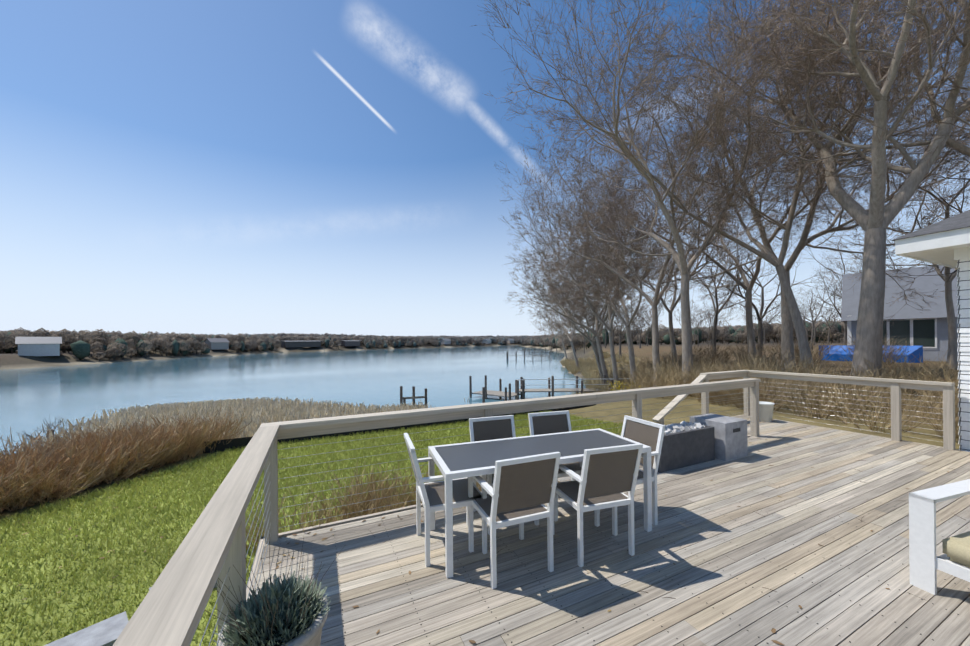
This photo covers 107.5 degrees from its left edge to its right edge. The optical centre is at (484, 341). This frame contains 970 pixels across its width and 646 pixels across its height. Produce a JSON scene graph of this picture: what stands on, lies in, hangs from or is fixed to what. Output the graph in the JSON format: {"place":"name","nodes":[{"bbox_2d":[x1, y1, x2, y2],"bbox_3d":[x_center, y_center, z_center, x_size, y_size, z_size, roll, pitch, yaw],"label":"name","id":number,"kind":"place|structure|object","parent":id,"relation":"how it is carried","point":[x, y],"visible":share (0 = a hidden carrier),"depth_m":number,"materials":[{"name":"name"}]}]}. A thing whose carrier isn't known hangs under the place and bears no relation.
{"place":"outdoors","nodes":[
{"label":"outdoors","id":0,"kind":"place"},
{"bbox_2d":[15,337,513,355],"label":"houses","id":1,"kind":"structure","parent":0,"point":[38,346],"depth_m":91.04,"materials":[{"name":"paint"}]},
{"bbox_2d":[0,345,585,452],"bbox_3d":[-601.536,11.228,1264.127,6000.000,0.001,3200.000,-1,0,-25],"label":"water","id":2,"kind":"structure","parent":0,"point":[31,399],"depth_m":47.44,"materials":[{"name":"blue liquid"}]},
{"bbox_2d":[0,410,622,645],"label":"grass","id":3,"kind":"structure","parent":0,"point":[51,508],"depth_m":4.92,"materials":[{"name":"green plant"}]},
{"bbox_2d":[0,339,959,645],"bbox_3d":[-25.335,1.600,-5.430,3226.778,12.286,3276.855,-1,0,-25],"label":"ground","id":4,"kind":"structure","parent":0,"point":[616,411],"depth_m":8.08,"materials":[{"name":"green plant"}]},
{"bbox_2d":[10,416,89,448],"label":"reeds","id":5,"kind":"object","parent":4,"relation":"on","point":[26,434],"visible":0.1,"depth_m":11.13,"materials":[{"name":"plant"}]},
{"bbox_2d":[0,404,251,513],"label":"dry grasses","id":6,"kind":"object","parent":4,"relation":"on","point":[41,473],"visible":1,"depth_m":6.44,"materials":[{"name":"dry grass"}]},
{"bbox_2d":[44,581,216,645],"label":"stepping stones","id":7,"kind":"object","parent":4,"relation":"on","point":[107,632],"visible":0.24,"depth_m":2.71,"materials":[{"name":"stone"}]},
{"bbox_2d":[1,396,471,461],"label":"reeds","id":8,"kind":"object","parent":4,"relation":"on","point":[260,411],"visible":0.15,"depth_m":12.39,"materials":[{"name":"dry grass"}]},
{"bbox_2d":[0,327,570,360],"bbox_3d":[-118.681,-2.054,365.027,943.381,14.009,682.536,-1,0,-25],"label":"shore trees","id":9,"kind":"object","parent":4,"relation":"on","point":[96,340],"visible":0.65,"depth_m":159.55,"materials":[{"name":"plant"}]},
{"bbox_2d":[47,347,628,436],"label":"docks","id":10,"kind":"object","parent":4,"relation":"on","point":[485,392],"visible":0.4,"depth_m":29.40,"materials":[{"name":"brown wood"}]},
{"bbox_2d":[203,404,595,452],"bbox_3d":[-0.884,2.533,11.181,12.733,0.525,0.481,-1,0,-30],"label":"silt fence","id":11,"kind":"object","parent":4,"relation":"on","point":[236,443],"visible":0.15,"depth_m":9.47,"materials":[{"name":"black fabric"}]},
{"bbox_2d":[245,418,688,552],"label":"dry perennials","id":12,"kind":"object","parent":4,"relation":"on","point":[371,504],"visible":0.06,"depth_m":4.23,"materials":[{"name":"beige plant"}]},
{"bbox_2d":[16,427,948,644],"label":"leaf litter","id":13,"kind":"object","parent":4,"relation":"on","point":[773,630],"visible":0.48,"depth_m":2.98,"materials":[{"name":"brown plant"}]},
{"bbox_2d":[528,298,577,357],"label":"oak tree","id":14,"kind":"object","parent":4,"relation":"on","point":[562,341],"visible":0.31,"depth_m":79.61,"materials":[{"name":"brown plant"}]},
{"bbox_2d":[518,278,590,369],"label":"oak tree","id":15,"kind":"object","parent":4,"relation":"on","point":[570,340],"visible":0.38,"depth_m":55.40,"materials":[{"name":"brown plant"}]},
{"bbox_2d":[217,372,954,633],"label":"rail posts","id":16,"kind":"object","parent":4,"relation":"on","point":[236,556],"visible":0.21,"depth_m":2.93,"materials":[{"name":"beige wood"}]},
{"bbox_2d":[260,370,760,538],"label":"rails","id":17,"kind":"object","parent":16,"relation":"attached to","point":[312,427],"visible":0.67,"depth_m":3.72,"materials":[{"name":"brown wood"}]},
{"bbox_2d":[113,370,958,645],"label":"rails","id":18,"kind":"object","parent":16,"relation":"attached to","point":[170,609],"visible":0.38,"depth_m":1.17,"materials":[{"name":"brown wood"}]},
{"bbox_2d":[499,350,673,410],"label":"reeds","id":19,"kind":"object","parent":4,"relation":"on","point":[587,364],"visible":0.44,"depth_m":47.60,"materials":[{"name":"brown plant"}]},
{"bbox_2d":[513,222,664,385],"bbox_3d":[8.983,-3.722,33.632,12.203,16.836,14.670,-1,0,-25],"label":"oak tree","id":20,"kind":"object","parent":4,"relation":"on","point":[590,339],"visible":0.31,"depth_m":34.05,"materials":[{"name":"brown plant"}]},
{"bbox_2d":[499,96,691,390],"bbox_3d":[10.838,-5.979,27.623,17.983,20.812,18.643,-1,0,-25],"label":"oak tree","id":21,"kind":"object","parent":4,"relation":"on","point":[612,353],"visible":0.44,"depth_m":26.64,"materials":[{"name":"brown plant"}]},
{"bbox_2d":[506,162,687,386],"bbox_3d":[9.311,-4.552,31.332,14.613,18.228,13.846,-1,0,-25],"label":"oak tree","id":22,"kind":"object","parent":4,"relation":"on","point":[599,346],"visible":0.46,"depth_m":31.12,"materials":[{"name":"brown plant"}]},
{"bbox_2d":[533,235,694,358],"bbox_3d":[12.840,-4.068,36.297,16.027,17.739,11.989,-1,0,36],"label":"oak tree","id":23,"kind":"object","parent":4,"relation":"on","point":[621,327],"visible":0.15,"depth_m":35.66,"materials":[{"name":"brown plant"}]},
{"bbox_2d":[506,122,730,387],"bbox_3d":[8.142,-6.591,28.722,13.277,21.918,19.653,-1,0,7],"label":"oak tree","id":24,"kind":"object","parent":4,"relation":"on","point":[627,322],"visible":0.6,"depth_m":25.72,"materials":[{"name":"brown plant"}]},
{"bbox_2d":[474,0,891,373],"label":"oak tree","id":25,"kind":"object","parent":4,"relation":"on","point":[795,313],"visible":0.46,"depth_m":16.56,"materials":[{"name":"brown plant"}]},
{"bbox_2d":[607,174,789,366],"bbox_3d":[18.294,-6.553,31.235,15.866,17.999,11.752,-1,0,-13],"label":"oak tree","id":26,"kind":"object","parent":4,"relation":"on","point":[671,335],"visible":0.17,"depth_m":32.35,"materials":[{"name":"brown plant"}]},
{"bbox_2d":[559,319,843,349],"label":"peninsula woods","id":27,"kind":"object","parent":4,"relation":"on","point":[775,330],"visible":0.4,"depth_m":112.09,"materials":[{"name":"brown plant"}]},
{"bbox_2d":[563,321,843,351],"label":"treeline","id":28,"kind":"object","parent":4,"relation":"on","point":[677,342],"visible":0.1,"depth_m":113.42,"materials":[{"name":"brown plant"}]},
{"bbox_2d":[494,1,927,386],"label":"oak tree","id":29,"kind":"object","parent":4,"relation":"on","point":[689,202],"visible":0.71,"depth_m":18.07,"materials":[{"name":"brown plant"}]},
{"bbox_2d":[477,0,958,383],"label":"oak tree","id":30,"kind":"object","parent":4,"relation":"on","point":[679,256],"visible":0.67,"depth_m":15.53,"materials":[{"name":"brown plant"}]},
{"bbox_2d":[569,113,969,362],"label":"trees","id":31,"kind":"object","parent":4,"relation":"on","point":[760,316],"visible":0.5,"depth_m":37.60,"materials":[{"name":"brown plant"}]},
{"bbox_2d":[595,329,958,441],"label":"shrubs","id":32,"kind":"object","parent":4,"relation":"on","point":[744,360],"visible":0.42,"depth_m":11.73,"materials":[{"name":"brown plant"}]},
{"bbox_2d":[607,381,640,390],"bbox_3d":[7.750,2.926,19.703,1.795,1.500,1.806,-1,0,-25],"label":"shrub","id":33,"kind":"object","parent":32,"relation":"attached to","point":[618,385],"visible":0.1,"depth_m":19.76,"materials":[{"name":"plant"}]},
{"bbox_2d":[602,13,969,362],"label":"oak tree","id":34,"kind":"object","parent":4,"relation":"on","point":[747,286],"visible":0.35,"depth_m":23.86,"materials":[{"name":"brown plant"}]},
{"bbox_2d":[615,0,969,371],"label":"oak tree","id":35,"kind":"object","parent":4,"relation":"on","point":[787,342],"visible":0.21,"depth_m":19.10,"materials":[{"name":"brown plant"}]},
{"bbox_2d":[625,0,969,392],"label":"oak tree","id":36,"kind":"object","parent":4,"relation":"on","point":[876,220],"visible":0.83,"depth_m":12.58,"materials":[{"name":"brown plant"}]},
{"bbox_2d":[686,0,969,245],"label":"oak tree","id":37,"kind":"object","parent":4,"relation":"on","point":[952,143],"visible":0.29,"depth_m":12.72,"materials":[{"name":"brown plant"}]},
{"bbox_2d":[819,345,922,362],"bbox_3d":[27.867,0.872,25.974,1.493,1.150,5.174,-1,0,-30],"label":"blue tarp","id":38,"kind":"object","parent":4,"relation":"on","point":[840,351],"visible":0.4,"depth_m":26.08,"materials":[{"name":"blue plastic"}]},
{"bbox_2d":[792,85,969,368],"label":"oak tree","id":39,"kind":"object","parent":4,"relation":"on","point":[952,345],"visible":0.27,"depth_m":19.11,"materials":[{"name":"brown plant"}]},
{"bbox_2d":[841,265,958,361],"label":"neighbour house","id":40,"kind":"structure","parent":4,"relation":"on","point":[851,298],"depth_m":27.32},
{"bbox_2d":[847,318,936,347],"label":"trim","id":41,"kind":"structure","parent":40,"relation":"attached to","point":[888,331],"depth_m":26.54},
{"bbox_2d":[883,319,934,346],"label":"neighbour windows","id":42,"kind":"structure","parent":40,"relation":"in","point":[923,332],"depth_m":26.35,"materials":[{"name":"black glass"}]},
{"bbox_2d":[891,210,969,240],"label":"house roof","id":43,"kind":"structure","parent":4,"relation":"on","point":[960,220],"depth_m":5.10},
{"bbox_2d":[0,0,969,336],"label":"sky","id":44,"kind":"structure","parent":0,"point":[208,167],"materials":[{"name":"blue"}]},
{"bbox_2d":[189,381,942,645],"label":"rail cables","id":45,"kind":"object","parent":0,"point":[439,470],"visible":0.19,"depth_m":3.19,"materials":[{"name":"grey metal"}]},
{"bbox_2d":[251,415,969,645],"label":"deck boards","id":46,"kind":"object","parent":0,"point":[524,606],"visible":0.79,"depth_m":2.56,"materials":[{"name":"beige wood"}]},
{"bbox_2d":[212,571,330,645],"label":"planter","id":47,"kind":"object","parent":46,"relation":"on","point":[275,596],"depth_m":1.50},
{"bbox_2d":[956,258,969,451],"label":"house wall shingles","id":48,"kind":"object","parent":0,"point":[963,300],"visible":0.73,"depth_m":5.12,"materials":[{"name":"grey wood"}]},
{"bbox_2d":[895,227,969,268],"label":"house trim","id":49,"kind":"structure","parent":48,"relation":"attached to","point":[949,248],"depth_m":5.17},
{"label":"deck","id":50,"kind":"structure","parent":0,"visible":0},
{"bbox_2d":[204,534,343,643],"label":"planter stalks","id":51,"kind":"object","parent":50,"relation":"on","point":[262,597],"visible":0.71,"depth_m":1.45,"materials":[{"name":"green plant"}]},
{"bbox_2d":[239,612,316,645],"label":"planter soil","id":52,"kind":"structure","parent":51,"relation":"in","point":[246,641],"depth_m":1.50,"materials":[{"name":"soil"}]},
{"bbox_2d":[404,433,486,566],"bbox_3d":[-0.327,1.199,2.858,0.630,0.865,0.539,-1,0,-25],"label":"chair frame","id":53,"kind":"object","parent":50,"relation":"on","point":[421,494],"visible":0.69,"depth_m":2.67,"materials":[{"name":"white metal"}]},
{"bbox_2d":[408,448,481,505],"bbox_3d":[-0.343,1.004,2.856,0.580,0.420,0.474,-1,0,-25],"label":"chair","id":54,"kind":"object","parent":53,"relation":"attached to","point":[435,491],"visible":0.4,"depth_m":2.85,"materials":[{"name":"fabric"}]},
{"bbox_2d":[469,415,538,534],"bbox_3d":[0.158,1.194,3.328,0.539,0.865,0.630,-1,0,-25],"label":"chair frame","id":55,"kind":"object","parent":50,"relation":"on","point":[489,476],"visible":0.21,"depth_m":3.51,"materials":[{"name":"white metal"}]},
{"bbox_2d":[473,419,512,482],"bbox_3d":[0.154,0.999,3.342,0.474,0.420,0.580,-1,0,-25],"label":"chair","id":56,"kind":"object","parent":55,"relation":"attached to","point":[492,429],"visible":0.2,"depth_m":3.56,"materials":[{"name":"fabric"}]},
{"bbox_2d":[468,452,560,588],"bbox_3d":[0.193,1.194,2.601,0.513,0.865,0.608,-1,0,-25],"label":"chair frame","id":57,"kind":"object","parent":50,"relation":"on","point":[490,521],"visible":0.77,"depth_m":2.43,"materials":[{"name":"white metal"}]},
{"bbox_2d":[473,458,555,521],"bbox_3d":[0.194,0.998,2.588,0.448,0.420,0.560,-1,0,-25],"label":"chair","id":58,"kind":"object","parent":57,"relation":"attached to","point":[524,489],"visible":0.75,"depth_m":2.40,"materials":[{"name":"fabric"}]},
{"bbox_2d":[428,428,651,577],"bbox_3d":[0.463,1.266,3.068,1.780,0.715,0.700,-1,0,-19],"label":"table frame","id":59,"kind":"object","parent":50,"relation":"on","point":[446,472],"visible":0.69,"depth_m":2.80,"materials":[{"name":"white metal"}]},
{"bbox_2d":[435,430,634,470],"bbox_3d":[0.459,0.922,3.068,1.690,0.020,0.610,-1,0,-19],"label":"table top","id":60,"kind":"object","parent":59,"relation":"on","point":[469,456],"visible":0.7,"depth_m":3.05,"materials":[{"name":"grey glass"}]},
{"bbox_2d":[528,410,581,520],"bbox_3d":[0.767,1.188,3.538,0.482,0.865,0.580,-1,0,-17],"label":"chair frame","id":61,"kind":"object","parent":50,"relation":"on","point":[562,474],"visible":0.27,"depth_m":3.71,"materials":[{"name":"white metal"}]},
{"bbox_2d":[532,414,581,472],"bbox_3d":[0.762,0.992,3.550,0.416,0.420,0.536,-1,0,-17],"label":"chair","id":62,"kind":"object","parent":61,"relation":"attached to","point":[547,424],"visible":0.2,"depth_m":3.76,"materials":[{"name":"grey fabric"}]},
{"bbox_2d":[553,443,642,566],"bbox_3d":[0.847,1.187,2.804,0.482,0.865,0.580,-1,0,-17],"label":"chair frame","id":63,"kind":"object","parent":50,"relation":"on","point":[579,507],"visible":0.6,"depth_m":2.60,"materials":[{"name":"white metal"}]},
{"bbox_2d":[556,449,637,505],"bbox_3d":[0.849,0.991,2.791,0.416,0.420,0.536,-1,0,-17],"label":"chair","id":64,"kind":"object","parent":63,"relation":"attached to","point":[609,476],"visible":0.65,"depth_m":2.60,"materials":[{"name":"brown fabric"}]},
{"bbox_2d":[273,472,968,645],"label":"deck screws","id":65,"kind":"object","parent":50,"relation":"on","point":[654,568],"visible":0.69,"depth_m":2.44,"materials":[{"name":"grey metal"}]},
{"bbox_2d":[580,415,664,535],"bbox_3d":[1.250,1.183,3.279,0.616,0.865,0.521,-1,0,-25],"label":"chair frame","id":66,"kind":"object","parent":50,"relation":"on","point":[657,453],"visible":0.31,"depth_m":3.13,"materials":[{"name":"white metal"}]},
{"bbox_2d":[624,419,659,478],"bbox_3d":[1.262,0.987,3.282,0.567,0.420,0.457,-1,0,-25],"label":"chair sling","id":67,"kind":"object","parent":66,"relation":"attached to","point":[645,434],"visible":0.35,"depth_m":3.32,"materials":[{"name":"grey fabric"}]},
{"bbox_2d":[368,446,964,598],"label":"fallen twigs","id":68,"kind":"object","parent":50,"relation":"on","point":[753,511],"visible":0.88,"depth_m":3.19,"materials":[{"name":"brown wood"}]},
{"bbox_2d":[640,421,714,472],"bbox_3d":[2.534,1.382,4.745,1.060,0.440,0.390,-1,0,-25],"label":"fire pit","id":69,"kind":"object","parent":50,"relation":"on","point":[682,449],"visible":0.6,"depth_m":4.56,"materials":[{"name":"concrete"}]},
{"bbox_2d":[664,421,704,434],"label":"fire pit stones","id":70,"kind":"object","parent":69,"relation":"in","point":[680,427],"visible":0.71,"depth_m":4.74,"materials":[{"name":"white stone"}]},
{"bbox_2d":[690,413,747,460],"bbox_3d":[3.320,1.343,5.067,0.504,0.500,0.504,-1,0,-25],"label":"side table","id":71,"kind":"object","parent":50,"relation":"on","point":[731,441],"visible":0.57,"depth_m":4.85,"materials":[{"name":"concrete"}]},
{"bbox_2d":[759,401,774,421],"bbox_3d":[5.520,1.390,7.035,0.330,0.360,0.330,-1,0,-25],"label":"white pot","id":72,"kind":"object","parent":50,"relation":"on","point":[766,411],"visible":0.88,"depth_m":6.92,"materials":[{"name":"ceramic"}]},
{"bbox_2d":[909,479,969,594],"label":"sofa frame","id":73,"kind":"object","parent":50,"relation":"on","point":[925,562],"visible":0.97,"depth_m":2.29,"materials":[{"name":"white wood"}]},
{"bbox_2d":[942,531,969,567],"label":"seat cushion","id":74,"kind":"object","parent":73,"relation":"on","point":[956,548],"visible":1,"depth_m":2.18,"materials":[{"name":"fabric"}]}
]}

